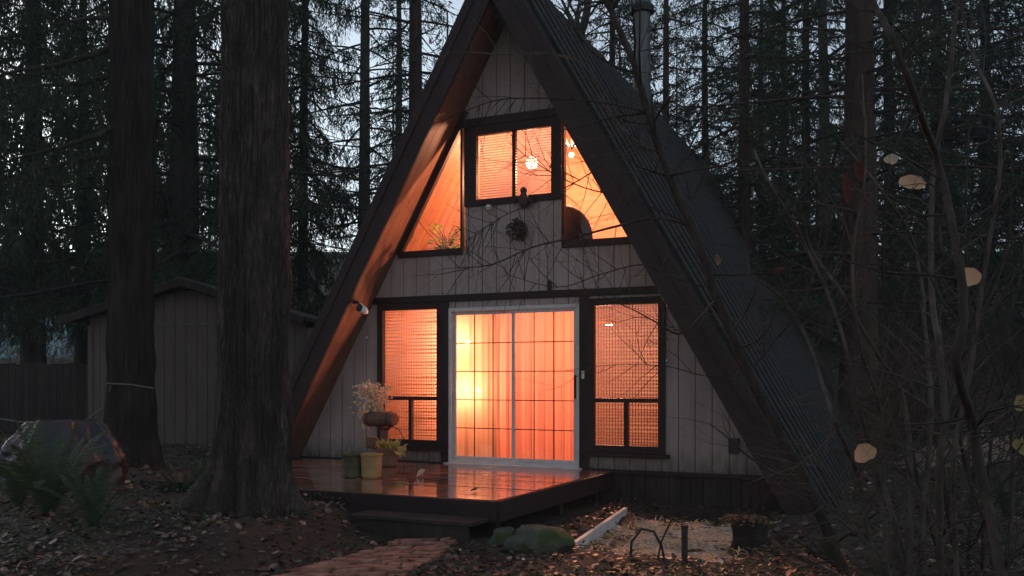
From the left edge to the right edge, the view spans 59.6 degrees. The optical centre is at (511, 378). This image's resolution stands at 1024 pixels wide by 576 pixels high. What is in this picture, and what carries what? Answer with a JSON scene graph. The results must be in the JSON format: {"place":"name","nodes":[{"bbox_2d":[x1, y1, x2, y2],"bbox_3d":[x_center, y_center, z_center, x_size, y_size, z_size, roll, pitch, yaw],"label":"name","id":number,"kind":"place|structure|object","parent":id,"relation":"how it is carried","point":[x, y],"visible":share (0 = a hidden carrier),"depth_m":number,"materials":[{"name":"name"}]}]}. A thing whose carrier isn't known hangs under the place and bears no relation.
{"place":"outdoors","nodes":[
{"label":"outdoors","id":0,"kind":"place"},
{"bbox_2d":[1,304,87,363],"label":"tree","id":1,"kind":"object","parent":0,"point":[32,351],"visible":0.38,"depth_m":21.24,"materials":[{"name":"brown plant"}]},
{"bbox_2d":[273,537,456,575],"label":"path","id":2,"kind":"structure","parent":0,"point":[360,563],"depth_m":7.14,"materials":[{"name":"brick"}]},
{"bbox_2d":[0,251,1023,575],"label":"ground","id":3,"kind":"structure","parent":0,"point":[478,533],"depth_m":7.66,"materials":[{"name":"brown soil"}]},
{"bbox_2d":[0,449,45,506],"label":"sword fern","id":4,"kind":"object","parent":3,"relation":"on","point":[18,493],"visible":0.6,"depth_m":8.53,"materials":[{"name":"green plant"}]},
{"bbox_2d":[0,315,73,362],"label":"tree","id":5,"kind":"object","parent":3,"relation":"on","point":[66,333],"depth_m":46.48,"materials":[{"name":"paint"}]},
{"bbox_2d":[0,362,87,434],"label":"plank fence","id":6,"kind":"object","parent":3,"relation":"on","point":[31,391],"visible":0.48,"depth_m":18.11,"materials":[{"name":"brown wood"}]},
{"bbox_2d":[0,0,107,350],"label":"cedar tree","id":7,"kind":"object","parent":3,"relation":"on","point":[14,238],"visible":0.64,"depth_m":19.75,"materials":[{"name":"green plant"}]},
{"bbox_2d":[0,417,126,516],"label":"sword fern","id":8,"kind":"object","parent":3,"relation":"on","point":[44,498],"visible":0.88,"depth_m":7.89,"materials":[{"name":"green plant"}]},
{"bbox_2d":[0,418,128,489],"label":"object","id":9,"kind":"object","parent":3,"relation":"on","point":[90,429],"visible":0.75,"depth_m":9.96,"materials":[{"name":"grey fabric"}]},
{"bbox_2d":[0,0,166,467],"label":"cedar","id":10,"kind":"object","parent":3,"relation":"on","point":[130,411],"visible":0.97,"depth_m":12.18,"materials":[{"name":"brown plant"}]},
{"bbox_2d":[0,383,153,422],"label":"rope","id":11,"kind":"object","parent":10,"relation":"attached to","point":[100,408],"visible":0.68,"depth_m":12.13,"materials":[{"name":"fabric"}]},
{"bbox_2d":[0,0,170,363],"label":"cedar tree","id":12,"kind":"object","parent":3,"relation":"on","point":[28,343],"visible":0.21,"depth_m":22.85,"materials":[{"name":"green plant"}]},
{"bbox_2d":[28,465,152,528],"bbox_3d":[-3.410,0.962,7.346,0.659,0.552,0.802,0,0,34],"label":"sword fern","id":13,"kind":"object","parent":3,"relation":"on","point":[92,505],"visible":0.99,"depth_m":7.22,"materials":[{"name":"green plant"}]},
{"bbox_2d":[0,0,207,362],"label":"cedar tree","id":14,"kind":"object","parent":3,"relation":"on","point":[80,356],"visible":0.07,"depth_m":25.79,"materials":[{"name":"green plant"}]},
{"bbox_2d":[60,0,216,293],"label":"cedar tree","id":15,"kind":"object","parent":3,"relation":"on","point":[169,81],"visible":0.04,"depth_m":29.88,"materials":[{"name":"green plant"}]},
{"bbox_2d":[143,458,204,492],"bbox_3d":[-3.710,1.207,9.917,0.753,0.630,0.916,0,0,-42],"label":"sword fern","id":16,"kind":"object","parent":3,"relation":"on","point":[194,476],"visible":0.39,"depth_m":9.78,"materials":[{"name":"green plant"}]},
{"bbox_2d":[57,277,317,445],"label":"garden shed","id":17,"kind":"structure","parent":3,"relation":"on","point":[185,334],"depth_m":16.17,"materials":[{"name":"paint"}]},
{"bbox_2d":[0,0,383,356],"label":"cedar tree","id":18,"kind":"object","parent":3,"relation":"on","point":[184,256],"visible":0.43,"depth_m":20.51,"materials":[{"name":"green plant"}]},
{"bbox_2d":[86,0,357,313],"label":"hemlock tree","id":19,"kind":"object","parent":3,"relation":"on","point":[291,252],"visible":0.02,"depth_m":29.42,"materials":[{"name":"green plant"}]},
{"bbox_2d":[166,0,319,520],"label":"fir","id":20,"kind":"object","parent":3,"relation":"on","point":[248,469],"visible":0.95,"depth_m":8.10,"materials":[{"name":"brown plant"}]},
{"bbox_2d":[201,0,380,324],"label":"cedar tree","id":21,"kind":"object","parent":3,"relation":"on","point":[303,112],"visible":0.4,"depth_m":24.72,"materials":[{"name":"green plant"}]},
{"bbox_2d":[292,0,443,241],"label":"conifer tree","id":22,"kind":"object","parent":3,"relation":"on","point":[364,98],"visible":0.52,"depth_m":24.79,"materials":[{"name":"green plant"}]},
{"bbox_2d":[291,0,457,309],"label":"conifer tree","id":23,"kind":"object","parent":3,"relation":"on","point":[415,21],"visible":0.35,"depth_m":23.58,"materials":[{"name":"green plant"}]},
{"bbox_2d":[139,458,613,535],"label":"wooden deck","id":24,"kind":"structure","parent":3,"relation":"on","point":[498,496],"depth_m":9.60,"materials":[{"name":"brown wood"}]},
{"bbox_2d":[342,452,363,478],"bbox_3d":[-1.830,1.002,10.340,0.224,0.285,0.224,0,0,24],"label":"flower pot","id":25,"kind":"object","parent":24,"relation":"on","point":[351,464],"visible":0.88,"depth_m":10.25,"materials":[{"name":"green ceramic"}]},
{"bbox_2d":[360,453,382,478],"bbox_3d":[-1.618,1.002,10.289,0.216,0.285,0.216,0,0,24],"label":"flower pot","id":26,"kind":"object","parent":24,"relation":"on","point":[371,465],"visible":1,"depth_m":10.21,"materials":[{"name":"beige ceramic"}]},
{"bbox_2d":[350,379,403,447],"bbox_3d":[-1.765,0.575,11.923,0.788,1.140,0.459,0,0,24],"label":"potted plant","id":27,"kind":"object","parent":24,"relation":"on","point":[383,421],"visible":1,"depth_m":11.86,"materials":[{"name":"brown plant"}]},
{"bbox_2d":[376,439,406,466],"bbox_3d":[-1.575,0.962,11.688,0.459,0.367,0.352,0,0,24],"label":"flower pot","id":28,"kind":"object","parent":24,"relation":"on","point":[391,451],"visible":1,"depth_m":11.59,"materials":[{"name":"ceramic"}]},
{"bbox_2d":[332,0,448,237],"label":"conifer tree","id":29,"kind":"object","parent":3,"relation":"on","point":[398,125],"visible":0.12,"depth_m":30.90,"materials":[{"name":"green plant"}]},
{"bbox_2d":[349,510,487,542],"bbox_3d":[-0.889,1.417,8.428,1.320,0.245,0.338,0,0,24],"label":"wooden step","id":30,"kind":"object","parent":3,"relation":"on","point":[395,524],"visible":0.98,"depth_m":8.31,"materials":[{"name":"brown wood"}]},
{"bbox_2d":[488,526,515,545],"bbox_3d":[-0.067,1.460,8.103,0.255,0.245,0.246,0,0,23],"label":"boulder","id":31,"kind":"object","parent":3,"relation":"on","point":[500,535],"visible":0.51,"depth_m":8.02,"materials":[{"name":"green stone"}]},
{"bbox_2d":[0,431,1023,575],"bbox_3d":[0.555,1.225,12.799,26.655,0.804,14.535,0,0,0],"label":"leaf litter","id":32,"kind":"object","parent":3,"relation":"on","point":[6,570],"visible":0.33,"depth_m":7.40,"materials":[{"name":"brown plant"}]},
{"bbox_2d":[0,441,1023,575],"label":"ground cover","id":33,"kind":"object","parent":3,"relation":"on","point":[401,564],"visible":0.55,"depth_m":7.11,"materials":[{"name":"brown plant"}]},
{"bbox_2d":[0,279,1023,422],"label":"undergrowth","id":34,"kind":"object","parent":3,"relation":"on","point":[49,358],"visible":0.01,"depth_m":31.81,"materials":[{"name":"green plant"}]},
{"bbox_2d":[504,524,574,553],"bbox_3d":[0.241,1.442,7.866,0.624,0.319,0.432,0,0,0],"label":"boulder","id":35,"kind":"object","parent":3,"relation":"on","point":[543,539],"visible":0.69,"depth_m":7.71,"materials":[{"name":"stone"}]},
{"bbox_2d":[291,0,863,515],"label":"frame cabin","id":36,"kind":"object","parent":3,"relation":"on","point":[395,338],"visible":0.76,"depth_m":11.74,"materials":[{"name":"paint"}]},
{"bbox_2d":[372,302,445,450],"bbox_3d":[-1.404,-0.030,12.345,1.140,2.020,0.180,0,0,24],"label":"window","id":37,"kind":"structure","parent":36,"relation":"in","point":[420,443],"depth_m":12.39,"materials":[{"name":"brown glass"}]},
{"bbox_2d":[396,110,467,257],"bbox_3d":[-1.101,-2.643,12.215,1.147,1.941,0.080,0,0,24],"label":"window","id":38,"kind":"structure","parent":36,"relation":"in","point":[442,163],"depth_m":12.13,"materials":[{"name":"brown glass"}]},
{"bbox_2d":[428,221,459,248],"bbox_3d":[-0.882,-1.814,12.342,0.632,0.828,0.487,0,0,24],"label":"houseplant","id":39,"kind":"object","parent":36,"relation":"on","point":[442,239],"visible":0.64,"depth_m":12.31,"materials":[{"name":"plant"}]},
{"bbox_2d":[457,314,496,456],"bbox_3d":[-0.510,0.074,12.127,0.670,2.132,0.033,0,0,24],"label":"curtain","id":40,"kind":"object","parent":36,"relation":"hanging from","point":[483,390],"visible":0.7,"depth_m":12.10,"materials":[{"name":"white fabric"}]},
{"bbox_2d":[464,116,561,206],"bbox_3d":[0.016,-2.830,11.735,1.390,1.060,0.116,0,0,24],"label":"window","id":41,"kind":"structure","parent":36,"relation":"in","point":[473,177],"depth_m":11.76,"materials":[{"name":"brown glass"}]},
{"bbox_2d":[443,303,582,469],"bbox_3d":[0.001,0.102,11.690,1.960,2.115,0.160,0,0,24],"label":"sliding door","id":42,"kind":"structure","parent":36,"relation":"in","point":[453,458],"depth_m":11.72,"materials":[{"name":"white metal"}]},
{"bbox_2d":[505,217,527,240],"bbox_3d":[0.071,-1.933,11.601,0.305,0.310,0.090,0,0,24],"label":"wreath","id":43,"kind":"object","parent":36,"relation":"attached to","point":[516,223],"visible":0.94,"depth_m":11.59,"materials":[{"name":"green plant"}]},
{"bbox_2d":[514,187,533,207],"bbox_3d":[0.151,-2.345,11.562,0.280,0.270,0.140,0,0,24],"label":"floodlight","id":44,"kind":"object","parent":36,"relation":"attached to","point":[523,196],"visible":0.88,"depth_m":11.52,"materials":[{"name":"grey metal"}]},
{"bbox_2d":[526,131,537,167],"bbox_3d":[0.297,-3.575,13.332,0.178,0.890,0.178,0,0,24],"label":"globe lamp","id":45,"kind":"object","parent":36,"relation":"hanging from","point":[532,159],"visible":0.23,"depth_m":13.28,"materials":[{"name":"white glass"}]},
{"bbox_2d":[497,311,573,460],"bbox_3d":[0.401,0.074,11.752,1.360,2.132,0.043,0,0,24],"label":"curtain","id":46,"kind":"object","parent":36,"relation":"hanging from","point":[563,361],"visible":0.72,"depth_m":11.79,"materials":[{"name":"white fabric"}]},
{"bbox_2d":[566,139,576,156],"bbox_3d":[0.823,-3.509,12.442,0.553,0.842,0.557,0,0,24],"label":"pendant lamp","id":47,"kind":"object","parent":36,"relation":"hanging from","point":[572,145],"visible":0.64,"depth_m":12.41,"materials":[{"name":"white glass"}]},
{"bbox_2d":[566,205,592,240],"bbox_3d":[0.747,-1.840,12.085,0.873,0.950,0.748,0,0,24],"label":"armchair","id":48,"kind":"object","parent":36,"relation":"on","point":[586,229],"visible":0.09,"depth_m":11.69,"materials":[{"name":"fabric"}]},
{"bbox_2d":[562,123,630,247],"bbox_3d":[1.072,-2.643,11.243,1.147,1.941,0.080,0,0,24],"label":"window","id":49,"kind":"structure","parent":36,"relation":"in","point":[621,240],"depth_m":11.37,"materials":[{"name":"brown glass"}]},
{"bbox_2d":[599,308,614,324],"bbox_3d":[1.406,-0.985,12.945,0.335,0.470,0.340,0,0,24],"label":"pendant lamp","id":50,"kind":"object","parent":36,"relation":"hanging from","point":[607,319],"visible":0.14,"depth_m":12.85,"materials":[{"name":"white metal"}]},
{"bbox_2d":[582,296,669,458],"bbox_3d":[1.416,-0.020,11.084,1.100,1.980,0.180,0,0,24],"label":"window","id":51,"kind":"structure","parent":36,"relation":"in","point":[653,450],"depth_m":11.14,"materials":[{"name":"brown glass"}]},
{"bbox_2d":[554,0,616,54],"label":"bare tree","id":52,"kind":"object","parent":3,"relation":"on","point":[586,13],"visible":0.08,"depth_m":29.77,"materials":[{"name":"brown plant"}]},
{"bbox_2d":[574,507,626,549],"bbox_3d":[0.921,1.548,9.071,0.044,0.185,2.178,0,0,19],"label":"edging board","id":53,"kind":"object","parent":3,"relation":"on","point":[604,526],"visible":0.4,"depth_m":8.93,"materials":[{"name":"white wood"}]},
{"bbox_2d":[561,0,679,129],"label":"fir tree","id":54,"kind":"object","parent":3,"relation":"on","point":[621,10],"visible":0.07,"depth_m":29.87,"materials":[{"name":"green plant"}]},
{"bbox_2d":[615,0,688,143],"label":"fir tree","id":55,"kind":"object","parent":3,"relation":"on","point":[655,16],"visible":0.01,"depth_m":34.84,"materials":[{"name":"green plant"}]},
{"bbox_2d":[630,516,673,557],"bbox_3d":[1.189,1.389,7.604,0.388,0.464,0.051,0,0,24],"label":"bent cane","id":56,"kind":"object","parent":3,"relation":"on","point":[657,538],"visible":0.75,"depth_m":7.58,"materials":[{"name":"black plant"}]},
{"bbox_2d":[604,0,734,209],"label":"fir tree","id":57,"kind":"object","parent":3,"relation":"on","point":[667,11],"visible":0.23,"depth_m":26.92,"materials":[{"name":"green plant"}]},
{"bbox_2d":[353,0,986,575],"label":"leaning maple","id":58,"kind":"object","parent":3,"relation":"on","point":[687,220],"visible":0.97,"depth_m":6.54,"materials":[{"name":"brown plant"}]},
{"bbox_2d":[583,521,775,561],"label":"gravel bed ground","id":59,"kind":"structure","parent":3,"relation":"on","point":[676,545],"depth_m":8.69,"materials":[{"name":"beige gravel"}]},
{"bbox_2d":[580,516,771,559],"bbox_3d":[1.644,1.526,8.749,1.642,0.128,2.233,0,0,25],"label":"dry straw","id":60,"kind":"object","parent":59,"relation":"on","point":[677,542],"visible":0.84,"depth_m":8.66,"materials":[{"name":"beige plant"}]},
{"bbox_2d":[720,509,782,554],"bbox_3d":[2.167,1.396,8.091,0.575,0.376,0.580,0,0,0],"label":"potted plant","id":61,"kind":"object","parent":59,"relation":"on","point":[745,535],"visible":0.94,"depth_m":7.96,"materials":[{"name":"black plant"}]},
{"bbox_2d":[680,525,688,560],"bbox_3d":[1.459,1.440,7.554,0.060,0.400,0.050,0,0,0],"label":"wooden peg","id":62,"kind":"object","parent":3,"relation":"on","point":[684,541],"visible":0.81,"depth_m":7.53,"materials":[{"name":"grey wood"}]},
{"bbox_2d":[651,0,800,293],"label":"fir tree","id":63,"kind":"object","parent":3,"relation":"on","point":[705,66],"visible":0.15,"depth_m":30.82,"materials":[{"name":"green plant"}]},
{"bbox_2d":[657,0,878,355],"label":"fir tree","id":64,"kind":"object","parent":3,"relation":"on","point":[743,205],"visible":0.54,"depth_m":19.88,"materials":[{"name":"green plant"}]},
{"bbox_2d":[708,0,839,347],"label":"fir tree","id":65,"kind":"object","parent":3,"relation":"on","point":[760,79],"visible":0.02,"depth_m":35.91,"materials":[{"name":"green plant"}]},
{"bbox_2d":[579,1,1023,575],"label":"vine maple","id":66,"kind":"object","parent":3,"relation":"on","point":[865,453],"visible":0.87,"depth_m":5.81,"materials":[{"name":"brown plant"}]},
{"bbox_2d":[721,0,881,374],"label":"fir tree","id":67,"kind":"object","parent":3,"relation":"on","point":[778,85],"visible":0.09,"depth_m":29.89,"materials":[{"name":"green plant"}]},
{"bbox_2d":[723,0,891,337],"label":"conifer tree","id":68,"kind":"object","parent":3,"relation":"on","point":[805,43],"visible":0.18,"depth_m":24.92,"materials":[{"name":"green plant"}]},
{"bbox_2d":[727,0,928,371],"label":"conifer tree","id":69,"kind":"object","parent":3,"relation":"on","point":[822,131],"visible":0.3,"depth_m":22.91,"materials":[{"name":"green plant"}]},
{"bbox_2d":[815,525,862,563],"bbox_3d":[2.640,1.364,7.258,0.395,0.331,0.481,0,0,-4],"label":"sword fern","id":70,"kind":"object","parent":3,"relation":"on","point":[824,549],"visible":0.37,"depth_m":7.27,"materials":[{"name":"green plant"}]},
{"bbox_2d":[663,0,1023,455],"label":"conifer tree","id":71,"kind":"object","parent":3,"relation":"on","point":[859,21],"visible":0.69,"depth_m":17.71,"materials":[{"name":"green plant"}]},
{"bbox_2d":[814,313,897,444],"bbox_3d":[6.419,-0.126,17.419,3.804,3.421,3.743,0,0,16],"label":"bare bush","id":72,"kind":"object","parent":3,"relation":"on","point":[843,416],"visible":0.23,"depth_m":17.25,"materials":[{"name":"brown plant"}]},
{"bbox_2d":[725,0,1023,575],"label":"maple sapling","id":73,"kind":"object","parent":3,"relation":"on","point":[965,278],"visible":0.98,"depth_m":4.54,"materials":[{"name":"brown plant"}]},
{"bbox_2d":[751,9,1023,575],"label":"vine maple","id":74,"kind":"object","parent":3,"relation":"on","point":[1015,444],"visible":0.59,"depth_m":6.31,"materials":[{"name":"brown plant"}]},
{"bbox_2d":[763,0,1022,414],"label":"fir tree","id":75,"kind":"object","parent":3,"relation":"on","point":[879,94],"visible":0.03,"depth_m":25.64,"materials":[{"name":"green plant"}]},
{"bbox_2d":[777,0,1023,575],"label":"maple sapling","id":76,"kind":"object","parent":3,"relation":"on","point":[941,461],"visible":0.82,"depth_m":5.32,"materials":[{"name":"brown plant"}]},
{"bbox_2d":[806,0,1023,438],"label":"fir tree","id":77,"kind":"object","parent":3,"relation":"on","point":[934,82],"visible":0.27,"depth_m":21.36,"materials":[{"name":"green plant"}]},
{"bbox_2d":[808,267,1023,490],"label":"bare bush","id":78,"kind":"object","parent":3,"relation":"on","point":[996,465],"visible":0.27,"depth_m":11.44,"materials":[{"name":"brown plant"}]},
{"bbox_2d":[832,0,1023,575],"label":"maple sapling","id":79,"kind":"object","parent":3,"relation":"on","point":[954,531],"visible":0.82,"depth_m":4.95,"materials":[{"name":"brown plant"}]},
{"bbox_2d":[833,0,1023,387],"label":"fir tree","id":80,"kind":"object","parent":3,"relation":"on","point":[1016,133],"visible":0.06,"depth_m":24.68,"materials":[{"name":"green plant"}]},
{"bbox_2d":[878,0,1023,414],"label":"fir tree","id":81,"kind":"object","parent":3,"relation":"on","point":[1005,54],"visible":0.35,"depth_m":20.98,"materials":[{"name":"green plant"}]},
{"bbox_2d":[891,430,1022,470],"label":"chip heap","id":82,"kind":"object","parent":3,"relation":"on","point":[918,455],"visible":0.23,"depth_m":14.62,"materials":[{"name":"brown wood"}]},
{"bbox_2d":[895,285,1022,435],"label":"bare bush","id":83,"kind":"object","parent":3,"relation":"on","point":[998,369],"visible":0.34,"depth_m":16.58,"materials":[{"name":"brown plant"}]},
{"bbox_2d":[908,260,1023,469],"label":"bare bush","id":84,"kind":"object","parent":3,"relation":"on","point":[1021,369],"visible":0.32,"depth_m":13.12,"materials":[{"name":"brown plant"}]},
{"bbox_2d":[943,308,1023,436],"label":"bare bush","id":85,"kind":"object","parent":3,"relation":"on","point":[1000,376],"visible":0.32,"depth_m":18.43,"materials":[{"name":"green plant"}]},
{"bbox_2d":[967,475,1023,514],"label":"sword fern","id":86,"kind":"object","parent":3,"relation":"on","point":[1006,503],"visible":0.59,"depth_m":9.37,"materials":[{"name":"green plant"}]},
{"bbox_2d":[0,0,1023,257],"label":"sky","id":87,"kind":"structure","parent":0,"point":[354,38],"materials":[{"name":"grey"}]},
{"bbox_2d":[155,1,1023,369],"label":"forest","id":88,"kind":"object","parent":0,"point":[201,153],"depth_m":54.05,"materials":[{"name":"green plant"}]}
]}

